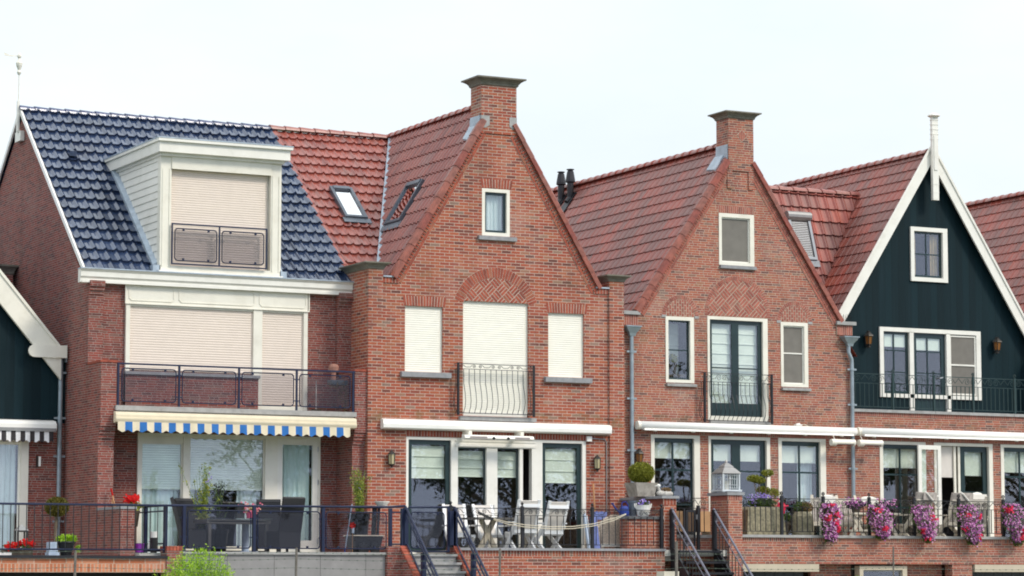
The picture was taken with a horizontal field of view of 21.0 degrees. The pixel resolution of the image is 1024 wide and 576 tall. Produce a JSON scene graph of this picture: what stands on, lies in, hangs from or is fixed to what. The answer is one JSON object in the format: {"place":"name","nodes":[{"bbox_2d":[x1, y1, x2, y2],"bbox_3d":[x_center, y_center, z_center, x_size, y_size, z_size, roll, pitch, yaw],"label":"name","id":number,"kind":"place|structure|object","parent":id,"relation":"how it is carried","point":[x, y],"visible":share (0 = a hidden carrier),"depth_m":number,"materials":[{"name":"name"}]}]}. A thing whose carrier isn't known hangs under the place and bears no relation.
{"place":"outdoors","nodes":[
{"label":"outdoors","id":0,"kind":"place"},
{"bbox_2d":[0,264,66,554],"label":"terraced house","id":1,"kind":"structure","parent":0,"point":[33,357],"depth_m":57.47,"materials":[{"name":"brick"}]},
{"bbox_2d":[0,440,28,547],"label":"window","id":2,"kind":"structure","parent":1,"relation":"in","point":[14,456],"depth_m":57.33,"materials":[{"name":"beige paint"}]},
{"bbox_2d":[0,419,56,442],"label":"awning","id":3,"kind":"object","parent":1,"relation":"attached to","point":[16,430],"visible":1,"depth_m":57.14,"materials":[{"name":"grey fabric"}]},
{"bbox_2d":[45,542,59,554],"bbox_3d":[-8.900,5.049,53.486,0.220,0.260,0.240,3,-7,-27],"label":"stone block","id":4,"kind":"object","parent":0,"point":[53,545],"depth_m":53.40,"materials":[{"name":"white stone"}]},
{"bbox_2d":[0,52,366,575],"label":"terraced house","id":5,"kind":"structure","parent":0,"point":[94,205],"depth_m":58.41,"materials":[{"name":"brick"}]},
{"bbox_2d":[136,432,187,551],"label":"window","id":6,"kind":"structure","parent":5,"relation":"in","point":[159,478],"depth_m":57.38,"materials":[{"name":"glass"}]},
{"bbox_2d":[159,434,268,551],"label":"window","id":7,"kind":"structure","parent":5,"relation":"in","point":[241,462],"depth_m":58.16,"materials":[{"name":"glass"}]},
{"bbox_2d":[124,285,309,410],"bbox_3d":[-6.189,1.274,58.071,4.130,2.550,0.118,3,-7,-27],"label":"shuttered window","id":8,"kind":"structure","parent":5,"relation":"in","point":[164,325],"depth_m":58.20,"materials":[{"name":"beige paint"}]},
{"bbox_2d":[171,223,267,269],"bbox_3d":[-6.158,-0.877,58.169,2.150,0.870,0.036,3,-7,-27],"label":"railing","id":9,"kind":"object","parent":5,"relation":"attached to","point":[208,231],"visible":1,"depth_m":58.15,"materials":[{"name":"brown metal"}]},
{"bbox_2d":[114,411,356,437],"bbox_3d":[-5.657,2.823,56.978,5.300,0.420,0.172,3,-7,-27],"label":"awning","id":10,"kind":"object","parent":5,"relation":"attached to","point":[151,422],"visible":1,"depth_m":56.87,"materials":[{"name":"fabric"}]},
{"bbox_2d":[116,362,354,411],"bbox_3d":[-5.665,2.068,57.207,5.260,0.870,0.040,3,-7,-27],"label":"railing","id":11,"kind":"object","parent":5,"relation":"on","point":[296,379],"visible":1,"depth_m":57.19,"materials":[{"name":"black metal"}]},
{"bbox_2d":[269,436,320,551],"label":"door","id":12,"kind":"structure","parent":5,"relation":"in","point":[294,461],"depth_m":58.74,"materials":[{"name":"beige paint"}]},
{"bbox_2d":[327,380,347,411],"bbox_3d":[-3.702,2.319,58.542,0.472,0.761,0.269,3,-7,-27],"label":"potted plant","id":13,"kind":"object","parent":5,"relation":"on","point":[343,383],"visible":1,"depth_m":58.55,"materials":[{"name":"grey plant"}]},
{"bbox_2d":[268,75,631,573],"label":"terraced house","id":14,"kind":"structure","parent":0,"point":[452,236],"depth_m":60.44,"materials":[{"name":"red brick"}]},
{"bbox_2d":[406,436,454,553],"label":"patio window","id":15,"kind":"structure","parent":14,"relation":"in","point":[419,456],"depth_m":59.25,"materials":[{"name":"white glass"}]},
{"bbox_2d":[424,438,535,547],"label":"patio door","id":16,"kind":"structure","parent":14,"relation":"in","point":[497,473],"depth_m":60.08,"materials":[{"name":"white paint"}]},
{"bbox_2d":[453,362,534,416],"bbox_3d":[-0.352,2.207,59.764,1.964,1.130,0.266,3,-7,-27],"label":"railing","id":17,"kind":"object","parent":14,"relation":"attached to","point":[457,385],"visible":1,"depth_m":59.69,"materials":[{"name":"black metal"}]},
{"bbox_2d":[380,418,611,434],"bbox_3d":[-0.299,3.004,59.742,5.530,0.220,0.205,3,-7,-27],"label":"awning","id":18,"kind":"object","parent":14,"relation":"attached to","point":[477,426],"visible":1,"depth_m":59.61,"materials":[{"name":"white paint"}]},
{"bbox_2d":[482,188,509,236],"bbox_3d":[-0.401,-1.638,60.420,0.680,1.035,0.221,3,-7,-27],"label":"window","id":19,"kind":"structure","parent":14,"relation":"in","point":[495,202],"depth_m":60.46,"materials":[{"name":"white glass"}]},
{"bbox_2d":[462,431,533,440],"bbox_3d":[-0.354,3.189,59.543,1.660,0.190,0.473,3,-7,-27],"label":"patio heater","id":20,"kind":"object","parent":14,"relation":"attached to","point":[517,436],"visible":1,"depth_m":59.37,"materials":[{"name":"white paint"}]},
{"bbox_2d":[536,440,585,547],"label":"patio window","id":21,"kind":"structure","parent":14,"relation":"in","point":[560,464],"depth_m":60.70,"materials":[{"name":"white glass"}]},
{"bbox_2d":[586,436,606,511],"bbox_3d":[1.873,4.138,60.811,0.524,1.730,0.070,3,-7,-27],"label":"junction box","id":22,"kind":"object","parent":14,"relation":"attached to","point":[589,438],"visible":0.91,"depth_m":60.90,"materials":[{"name":"grey metal"}]},
{"bbox_2d":[0,0,1023,552],"label":"sky","id":23,"kind":"structure","parent":0,"point":[610,85],"materials":[{"name":"white"}]},
{"bbox_2d":[583,513,589,547],"bbox_3d":[1.631,5.251,59.307,0.092,0.835,0.396,2,-6,-19],"label":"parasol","id":24,"kind":"object","parent":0,"point":[586,530],"visible":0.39,"depth_m":59.32,"materials":[{"name":"white fabric"}]},
{"bbox_2d":[594,511,606,547],"bbox_3d":[1.885,5.194,59.358,0.394,0.804,0.260,3,-7,-27],"label":"blanket","id":25,"kind":"object","parent":24,"relation":"on","point":[599,518],"visible":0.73,"depth_m":59.29,"materials":[{"name":"blue fabric"}]},
{"bbox_2d":[683,505,699,549],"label":"garden gate","id":26,"kind":"structure","parent":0,"point":[695,527],"depth_m":59.97,"materials":[{"name":"black metal"}]},
{"bbox_2d":[676,511,709,534],"bbox_3d":[3.890,5.260,61.303,1.150,0.600,0.420,3,-7,-27],"label":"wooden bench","id":27,"kind":"object","parent":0,"point":[707,523],"visible":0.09,"depth_m":61.25,"materials":[{"name":"wood"}]},
{"bbox_2d":[551,110,856,575],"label":"terraced house","id":28,"kind":"structure","parent":0,"point":[704,248],"depth_m":63.32,"materials":[{"name":"red brick"}]},
{"bbox_2d":[651,434,700,534],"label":"window","id":29,"kind":"structure","parent":28,"relation":"in","point":[675,459],"depth_m":62.17,"materials":[{"name":"beige paint"}]},
{"bbox_2d":[669,354,686,377],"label":"potted plant","id":30,"kind":"object","parent":28,"relation":"on","point":[673,359],"visible":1,"depth_m":62.26,"materials":[{"name":"grey plant"}]},
{"bbox_2d":[665,316,693,382],"bbox_3d":[3.551,1.415,62.644,0.810,1.530,0.975,3,-7,-27],"label":"window","id":31,"kind":"structure","parent":28,"relation":"in","point":[679,331],"depth_m":62.43,"materials":[{"name":"beige paint"}]},
{"bbox_2d":[699,372,772,423],"bbox_3d":[5.122,2.499,62.629,1.938,1.130,0.306,3,-7,-27],"label":"railing","id":32,"kind":"object","parent":28,"relation":"attached to","point":[770,384],"visible":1,"depth_m":62.54,"materials":[{"name":"black metal"}]},
{"bbox_2d":[719,213,753,266],"bbox_3d":[5.110,-1.097,63.231,0.940,1.190,0.130,3,-7,-27],"label":"window","id":33,"kind":"structure","parent":28,"relation":"in","point":[736,231],"depth_m":63.22,"materials":[{"name":"beige paint"}]},
{"bbox_2d":[707,316,768,421],"bbox_3d":[4.901,1.864,63.283,1.665,2.410,0.965,3,-7,-27],"label":"french door","id":34,"kind":"structure","parent":28,"relation":"in","point":[738,346],"depth_m":62.99,"materials":[{"name":"beige paint"}]},
{"bbox_2d":[708,436,770,510],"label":"french door","id":35,"kind":"structure","parent":28,"relation":"in","point":[748,455],"depth_m":62.96,"materials":[{"name":"beige paint"}]},
{"bbox_2d":[635,421,857,436],"bbox_3d":[5.353,3.204,62.698,5.820,0.232,0.260,3,-7,-27],"label":"awning","id":36,"kind":"object","parent":28,"relation":"attached to","point":[654,426],"visible":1,"depth_m":62.52,"materials":[{"name":"beige paint"}]},
{"bbox_2d":[780,322,808,387],"bbox_3d":[6.478,1.541,63.654,0.740,1.490,0.130,3,-7,-27],"label":"window","id":37,"kind":"structure","parent":28,"relation":"in","point":[794,336],"depth_m":63.66,"materials":[{"name":"white glass"}]},
{"bbox_2d":[778,438,825,534],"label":"window","id":38,"kind":"structure","parent":28,"relation":"in","point":[801,462],"depth_m":63.70,"materials":[{"name":"beige paint"}]},
{"bbox_2d":[829,435,855,445],"bbox_3d":[7.531,3.518,63.660,0.640,0.256,0.476,3,-7,-27],"label":"patio heater","id":39,"kind":"object","parent":28,"relation":"attached to","point":[835,442],"visible":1,"depth_m":63.44,"materials":[{"name":"beige paint"}]},
{"bbox_2d":[769,113,1023,575],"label":"terraced house","id":40,"kind":"structure","parent":0,"point":[904,263],"depth_m":66.84,"materials":[{"name":"red brick"}]},
{"bbox_2d":[857,436,883,446],"bbox_3d":[8.208,3.554,64.003,0.640,0.256,0.476,3,-7,-27],"label":"patio heater","id":41,"kind":"object","parent":40,"relation":"attached to","point":[879,443],"visible":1,"depth_m":63.80,"materials":[{"name":"beige paint"}]},
{"bbox_2d":[879,441,925,535],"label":"window","id":42,"kind":"structure","parent":40,"relation":"in","point":[898,460],"depth_m":65.02,"materials":[{"name":"grey glass"}]},
{"bbox_2d":[909,226,947,282],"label":"window","id":43,"kind":"structure","parent":40,"relation":"in","point":[928,246],"depth_m":67.12,"materials":[{"name":"white glass"}]},
{"bbox_2d":[879,327,981,411],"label":"window","id":44,"kind":"structure","parent":40,"relation":"in","point":[906,351],"depth_m":66.84,"materials":[{"name":"white paint"}]},
{"bbox_2d":[854,369,1023,413],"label":"railing","id":45,"kind":"object","parent":40,"relation":"on","point":[1014,388],"visible":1,"depth_m":65.31,"materials":[{"name":"black metal"}]},
{"bbox_2d":[857,427,1023,441],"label":"awning","id":46,"kind":"object","parent":40,"relation":"attached to","point":[936,434],"visible":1,"depth_m":64.97,"materials":[{"name":"beige paint"}]},
{"bbox_2d":[917,443,993,536],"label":"french door","id":47,"kind":"structure","parent":40,"relation":"in","point":[958,467],"depth_m":65.66,"materials":[{"name":"beige paint"}]},
{"bbox_2d":[1000,444,1023,536],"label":"window","id":48,"kind":"structure","parent":40,"relation":"in","point":[1012,456],"depth_m":66.36,"materials":[{"name":"beige paint"}]},
{"bbox_2d":[965,191,1023,312],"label":"terraced house","id":49,"kind":"structure","parent":0,"point":[999,221],"depth_m":73.11,"materials":[{"name":"red tile"}]},
{"label":"ground","id":50,"kind":"structure","parent":0,"visible":0},
{"bbox_2d":[0,506,182,575],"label":"terrace wall","id":51,"kind":"structure","parent":50,"relation":"on","point":[48,566],"depth_m":53.90,"materials":[{"name":"red brick"}]},
{"bbox_2d":[0,538,35,554],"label":"potted plant","id":52,"kind":"object","parent":51,"relation":"on","point":[15,545],"visible":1,"depth_m":53.02,"materials":[{"name":"red plant"}]},
{"bbox_2d":[44,496,69,554],"bbox_3d":[-9.012,4.735,54.647,0.517,1.250,0.514,3,-7,-27],"label":"topiary tree","id":53,"kind":"object","parent":51,"relation":"on","point":[54,508],"visible":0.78,"depth_m":54.58,"materials":[{"name":"green plant"}]},
{"bbox_2d":[56,533,81,554],"bbox_3d":[-8.610,4.975,53.595,0.536,0.430,0.400,3,-7,-27],"label":"potted plant","id":54,"kind":"object","parent":51,"relation":"on","point":[69,541],"visible":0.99,"depth_m":53.46,"materials":[{"name":"green plant"}]},
{"bbox_2d":[0,502,167,549],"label":"railing","id":55,"kind":"object","parent":51,"relation":"on","point":[73,505],"visible":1,"depth_m":53.42,"materials":[{"name":"black metal"}]},
{"bbox_2d":[123,494,143,526],"bbox_3d":[-7.577,4.775,55.339,0.466,1.314,0.375,3,-7,-27],"label":"potted plant","id":56,"kind":"object","parent":51,"relation":"on","point":[132,499],"visible":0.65,"depth_m":55.32,"materials":[{"name":"red plant"}]},
{"bbox_2d":[150,531,156,552],"bbox_3d":[-7.074,5.079,54.531,0.110,0.540,0.110,3,-7,-27],"label":"bollard light","id":57,"kind":"object","parent":51,"relation":"on","point":[153,541],"visible":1,"depth_m":54.50,"materials":[{"name":"black metal"}]},
{"bbox_2d":[154,543,235,575],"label":"shrub","id":58,"kind":"object","parent":50,"relation":"on","point":[196,565],"visible":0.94,"depth_m":49.64,"materials":[{"name":"green plant"}]},
{"bbox_2d":[135,552,385,575],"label":"terrace wall","id":59,"kind":"structure","parent":50,"relation":"on","point":[243,564],"depth_m":55.43,"materials":[{"name":"concrete"}]},
{"bbox_2d":[136,506,167,552],"bbox_3d":[-7.342,4.838,55.351,0.070,0.952,2.450,3,-7,-27],"label":"railing","id":60,"kind":"object","parent":59,"relation":"on","point":[145,526],"visible":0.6,"depth_m":55.27,"materials":[{"name":"blue metal"}]},
{"bbox_2d":[170,497,205,549],"bbox_3d":[-6.488,4.742,55.292,0.710,1.130,0.504,1,-6,-9],"label":"garden chair","id":61,"kind":"object","parent":59,"relation":"on","point":[196,538],"visible":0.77,"depth_m":55.04,"materials":[{"name":"plastic"}]},
{"bbox_2d":[174,498,214,551],"bbox_3d":[-6.468,4.838,56.199,0.710,1.130,0.504,-6,-8,43],"label":"garden chair","id":62,"kind":"object","parent":59,"relation":"on","point":[191,525],"visible":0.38,"depth_m":56.34,"materials":[{"name":"wicker"}]},
{"bbox_2d":[178,462,222,551],"bbox_3d":[-6.316,4.447,55.944,0.980,1.852,0.416,3,-7,-27],"label":"potted plant","id":63,"kind":"object","parent":59,"relation":"on","point":[206,480],"visible":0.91,"depth_m":55.95,"materials":[{"name":"green plant"}]},
{"bbox_2d":[211,479,229,551],"bbox_3d":[-5.983,4.683,56.647,0.489,1.531,0.409,3,-7,-27],"label":"potted plant","id":64,"kind":"object","parent":59,"relation":"on","point":[221,536],"visible":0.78,"depth_m":56.56,"materials":[{"name":"green plant"}]},
{"bbox_2d":[193,518,270,551],"bbox_3d":[-5.676,5.023,55.931,1.430,0.705,0.900,3,-7,-27],"label":"garden table","id":65,"kind":"object","parent":59,"relation":"on","point":[208,521],"visible":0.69,"depth_m":55.65,"materials":[{"name":"black glass"}]},
{"bbox_2d":[232,524,257,551],"bbox_3d":[-5.447,5.099,56.435,0.400,0.660,0.400,3,-7,-27],"label":"parasol base","id":66,"kind":"object","parent":59,"relation":"on","point":[245,535],"visible":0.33,"depth_m":56.38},
{"bbox_2d":[256,499,280,551],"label":"garden chair","id":67,"kind":"object","parent":59,"relation":"on","point":[275,520],"visible":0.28,"depth_m":57.03,"materials":[{"name":"wicker"}]},
{"bbox_2d":[266,497,305,551],"bbox_3d":[-4.566,4.790,55.752,0.504,1.130,0.710,4,-7,-35],"label":"garden chair","id":68,"kind":"object","parent":59,"relation":"on","point":[287,534],"visible":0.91,"depth_m":55.56,"materials":[{"name":"wicker"}]},
{"bbox_2d":[168,504,404,551],"bbox_3d":[-4.476,4.803,55.383,5.132,0.977,0.070,3,-7,-27],"label":"railing","id":69,"kind":"object","parent":59,"relation":"on","point":[323,537],"visible":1,"depth_m":55.50,"materials":[{"name":"black metal"}]},
{"bbox_2d":[348,467,370,551],"bbox_3d":[-3.197,4.647,57.694,0.459,1.823,0.472,-2,-6,14],"label":"potted plant","id":70,"kind":"object","parent":59,"relation":"on","point":[360,521],"visible":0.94,"depth_m":57.62,"materials":[{"name":"green plant"}]},
{"bbox_2d":[343,508,384,551],"bbox_3d":[-3.029,5.022,57.231,0.780,0.980,0.600,3,-7,-27],"label":"planter","id":71,"kind":"object","parent":59,"relation":"on","point":[374,538],"visible":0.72,"depth_m":57.02,"materials":[{"name":"grey"}]},
{"bbox_2d":[0,542,1018,575],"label":"wire fence","id":72,"kind":"object","parent":50,"relation":"on","point":[499,559],"visible":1,"depth_m":51.55,"materials":[{"name":"metal"}]},
{"bbox_2d":[417,548,670,575],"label":"terrace wall","id":73,"kind":"structure","parent":50,"relation":"on","point":[570,568],"depth_m":58.19,"materials":[{"name":"red brick"}]},
{"bbox_2d":[442,504,476,547],"bbox_3d":[-1.127,5.163,58.736,0.610,1.165,0.831,2,-6,-19],"label":"garden chair","id":74,"kind":"object","parent":73,"relation":"on","point":[461,513],"visible":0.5,"depth_m":58.96,"materials":[{"name":"beige"}]},
{"bbox_2d":[471,504,511,547],"bbox_3d":[-0.437,5.206,59.142,0.610,1.165,0.830,4,-7,-33],"label":"garden chair","id":75,"kind":"object","parent":73,"relation":"on","point":[493,532],"visible":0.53,"depth_m":59.33,"materials":[{"name":"beige plastic"}]},
{"bbox_2d":[462,517,542,547],"bbox_3d":[-0.176,5.242,58.635,1.694,0.724,0.740,3,-7,-27],"label":"garden table","id":76,"kind":"object","parent":73,"relation":"on","point":[487,529],"visible":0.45,"depth_m":58.40,"materials":[{"name":"white wood"}]},
{"bbox_2d":[504,499,540,547],"bbox_3d":[0.211,5.055,58.284,0.610,1.165,0.831,3,-7,-23],"label":"garden chair","id":77,"kind":"object","parent":73,"relation":"on","point":[531,503],"visible":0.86,"depth_m":58.09,"materials":[{"name":"beige plastic"}]},
{"bbox_2d":[529,501,569,547],"bbox_3d":[0.780,5.111,58.626,0.610,1.165,0.830,4,-7,-33],"label":"garden chair","id":78,"kind":"object","parent":73,"relation":"on","point":[552,506],"visible":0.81,"depth_m":58.43,"materials":[{"name":"beige plastic"}]},
{"bbox_2d":[449,501,662,548],"bbox_3d":[0.972,4.999,58.154,5.099,0.960,0.074,3,-7,-27],"label":"railing","id":79,"kind":"object","parent":73,"relation":"on","point":[591,513],"visible":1,"depth_m":58.24,"materials":[{"name":"black metal"}]},
{"bbox_2d":[477,511,625,528],"bbox_3d":[0.866,4.892,58.035,3.532,0.354,0.054,3,-7,-27],"label":"hammock rope","id":80,"kind":"object","parent":79,"relation":"hanging from","point":[486,516],"visible":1,"depth_m":57.95,"materials":[{"name":"beige fabric"}]},
{"bbox_2d":[584,515,619,548],"bbox_3d":[2.104,5.307,59.740,0.900,0.780,0.670,3,-7,-27],"label":"wicker armchair","id":81,"kind":"object","parent":73,"relation":"on","point":[608,526],"visible":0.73,"depth_m":59.39,"materials":[{"name":"beige wicker"}]},
{"bbox_2d":[617,496,678,549],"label":"garden wall","id":82,"kind":"structure","parent":73,"relation":"on","point":[667,502],"depth_m":59.26,"materials":[{"name":"red brick"}]},
{"bbox_2d":[624,461,657,496],"bbox_3d":[2.820,4.164,60.201,0.619,0.769,0.615,3,-7,-27],"label":"boxwood ball","id":83,"kind":"object","parent":82,"relation":"on","point":[641,475],"visible":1,"depth_m":60.03,"materials":[{"name":"green plant"}]},
{"bbox_2d":[634,499,651,515],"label":"potted plant","id":84,"kind":"object","parent":82,"relation":"on","point":[642,504],"visible":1,"depth_m":59.24,"materials":[{"name":"white plant"}]},
{"bbox_2d":[656,484,672,495],"bbox_3d":[3.286,4.375,59.676,0.460,0.280,0.191,3,-7,-27],"label":"duck planter","id":85,"kind":"object","parent":82,"relation":"on","point":[664,491],"visible":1,"depth_m":59.61,"materials":[{"name":"white ceramic"}]},
{"bbox_2d":[665,492,1023,575],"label":"terrace wall","id":86,"kind":"structure","parent":50,"relation":"on","point":[760,549],"depth_m":61.52,"materials":[{"name":"red brick"}]},
{"bbox_2d":[676,498,705,531],"bbox_3d":[3.758,4.968,60.488,1.150,0.750,0.028,3,-7,-27],"label":"railing","id":87,"kind":"object","parent":86,"relation":"on","point":[691,509],"visible":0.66,"depth_m":60.64,"materials":[{"name":"black metal"}]},
{"bbox_2d":[711,460,741,492],"bbox_3d":[4.693,4.121,60.514,0.500,0.720,0.500,3,-7,-27],"label":"garden lantern","id":88,"kind":"object","parent":86,"relation":"on","point":[727,468],"visible":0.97,"depth_m":60.41,"materials":[{"name":"grey metal"}]},
{"bbox_2d":[742,469,785,534],"bbox_3d":[5.502,4.755,61.051,1.146,1.553,0.681,3,-7,-27],"label":"stone planter","id":89,"kind":"object","parent":86,"relation":"on","point":[766,491],"visible":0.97,"depth_m":60.78,"materials":[{"name":"grey stone"}]},
{"bbox_2d":[743,572,802,575],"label":"garage door","id":90,"kind":"structure","parent":86,"relation":"in","point":[747,573],"depth_m":60.80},
{"bbox_2d":[792,501,813,534],"bbox_3d":[6.476,5.160,61.522,0.505,0.845,0.487,3,-7,-27],"label":"potted plant","id":91,"kind":"object","parent":86,"relation":"on","point":[798,515],"visible":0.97,"depth_m":61.35,"materials":[{"name":"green plant"}]},
{"bbox_2d":[810,494,832,532],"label":"teak chair","id":92,"kind":"object","parent":86,"relation":"on","point":[815,502],"visible":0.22,"depth_m":63.09,"materials":[{"name":"beige wood"}]},
{"bbox_2d":[835,495,867,535],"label":"teak chair","id":93,"kind":"object","parent":86,"relation":"on","point":[845,532],"visible":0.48,"depth_m":63.45,"materials":[{"name":"beige wood"}]},
{"bbox_2d":[842,512,900,535],"bbox_3d":[8.086,5.431,62.826,1.389,0.621,0.800,3,-7,-27],"label":"garden table","id":94,"kind":"object","parent":86,"relation":"on","point":[860,527],"visible":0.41,"depth_m":62.41,"materials":[{"name":"white wood"}]},
{"bbox_2d":[840,497,896,512],"bbox_3d":[8.086,4.922,62.665,1.495,0.358,0.412,3,-7,-27],"label":"potted plant","id":95,"kind":"object","parent":94,"relation":"on","point":[852,505],"visible":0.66,"depth_m":62.51,"materials":[{"name":"purple plant"}]},
{"bbox_2d":[851,565,906,575],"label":"cellar window","id":96,"kind":"structure","parent":86,"relation":"in","point":[898,569],"depth_m":62.08,"materials":[{"name":"beige wood"}]},
{"bbox_2d":[742,491,1023,536],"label":"railing","id":97,"kind":"object","parent":86,"relation":"on","point":[914,502],"visible":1,"depth_m":61.67,"materials":[{"name":"black metal"}]},
{"bbox_2d":[817,502,842,544],"bbox_3d":[7.019,5.203,60.955,0.562,0.969,0.538,-2,-6,14],"label":"hanging petunia","id":98,"kind":"object","parent":97,"relation":"hanging from","point":[830,522],"visible":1,"depth_m":60.89,"materials":[{"name":"pink plant"}]},
{"bbox_2d":[865,504,894,541],"bbox_3d":[8.167,5.243,61.535,0.716,0.855,0.560,3,-7,-27],"label":"hanging petunia","id":99,"kind":"object","parent":97,"relation":"hanging from","point":[882,532],"visible":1,"depth_m":61.48,"materials":[{"name":"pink plant"}]},
{"bbox_2d":[908,504,938,543],"bbox_3d":[9.260,5.301,62.090,0.734,0.902,0.558,3,-7,-27],"label":"hanging petunia","id":100,"kind":"object","parent":97,"relation":"hanging from","point":[927,532],"visible":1,"depth_m":62.03,"materials":[{"name":"pink plant"}]},
{"bbox_2d":[952,504,983,547],"bbox_3d":[10.361,5.399,62.628,0.822,1.003,0.587,3,-7,-27],"label":"hanging petunia","id":101,"kind":"object","parent":97,"relation":"hanging from","point":[975,536],"visible":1,"depth_m":62.60,"materials":[{"name":"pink plant"}]},
{"bbox_2d":[998,503,1023,546],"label":"hanging petunia","id":102,"kind":"object","parent":97,"relation":"hanging from","point":[1007,509],"visible":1,"depth_m":63.16,"materials":[{"name":"pink plant"}]},
{"bbox_2d":[896,499,932,535],"bbox_3d":[9.175,5.287,62.965,0.610,1.165,0.830,4,-7,-31],"label":"teak chair","id":103,"kind":"object","parent":86,"relation":"on","point":[910,521],"visible":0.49,"depth_m":62.81,"materials":[{"name":"beige wood"}]},
{"bbox_2d":[915,491,936,504],"bbox_3d":[9.395,4.769,62.660,0.550,0.329,0.170,4,-7,-31],"label":"chair cover","id":104,"kind":"object","parent":103,"relation":"on","point":[925,495],"visible":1,"depth_m":62.61,"materials":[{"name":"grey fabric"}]},
{"bbox_2d":[934,500,968,535],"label":"teak chair","id":105,"kind":"object","parent":86,"relation":"on","point":[941,533],"visible":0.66,"depth_m":63.28,"materials":[{"name":"beige wood"}]},
{"bbox_2d":[950,492,972,504],"bbox_3d":[10.296,4.823,63.170,0.550,0.329,0.170,3,-7,-27],"label":"chair cover","id":106,"kind":"object","parent":105,"relation":"on","point":[966,496],"visible":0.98,"depth_m":63.12,"materials":[{"name":"grey fabric"}]},
{"bbox_2d":[962,496,988,536],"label":"teak chair","id":107,"kind":"object","parent":86,"relation":"on","point":[984,515],"visible":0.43,"depth_m":63.77,"materials":[{"name":"beige wood"}]},
{"bbox_2d":[972,572,1023,575],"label":"garage door","id":108,"kind":"structure","parent":86,"relation":"in","point":[973,573],"depth_m":63.53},
{"label":"path","id":109,"kind":"structure","parent":0,"visible":0},
{"bbox_2d":[380,506,488,575],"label":"garden stairs","id":110,"kind":"structure","parent":109,"relation":"on","point":[429,562],"depth_m":56.27,"materials":[{"name":"stone"}]},
{"bbox_2d":[408,506,455,551],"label":"garden gate","id":111,"kind":"structure","parent":110,"relation":"attached to","point":[451,525],"depth_m":56.93,"materials":[{"name":"blue metal"}]},
{"bbox_2d":[669,508,752,575],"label":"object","id":112,"kind":"structure","parent":109,"relation":"on","point":[718,563],"depth_m":59.22,"materials":[{"name":"black metal"}]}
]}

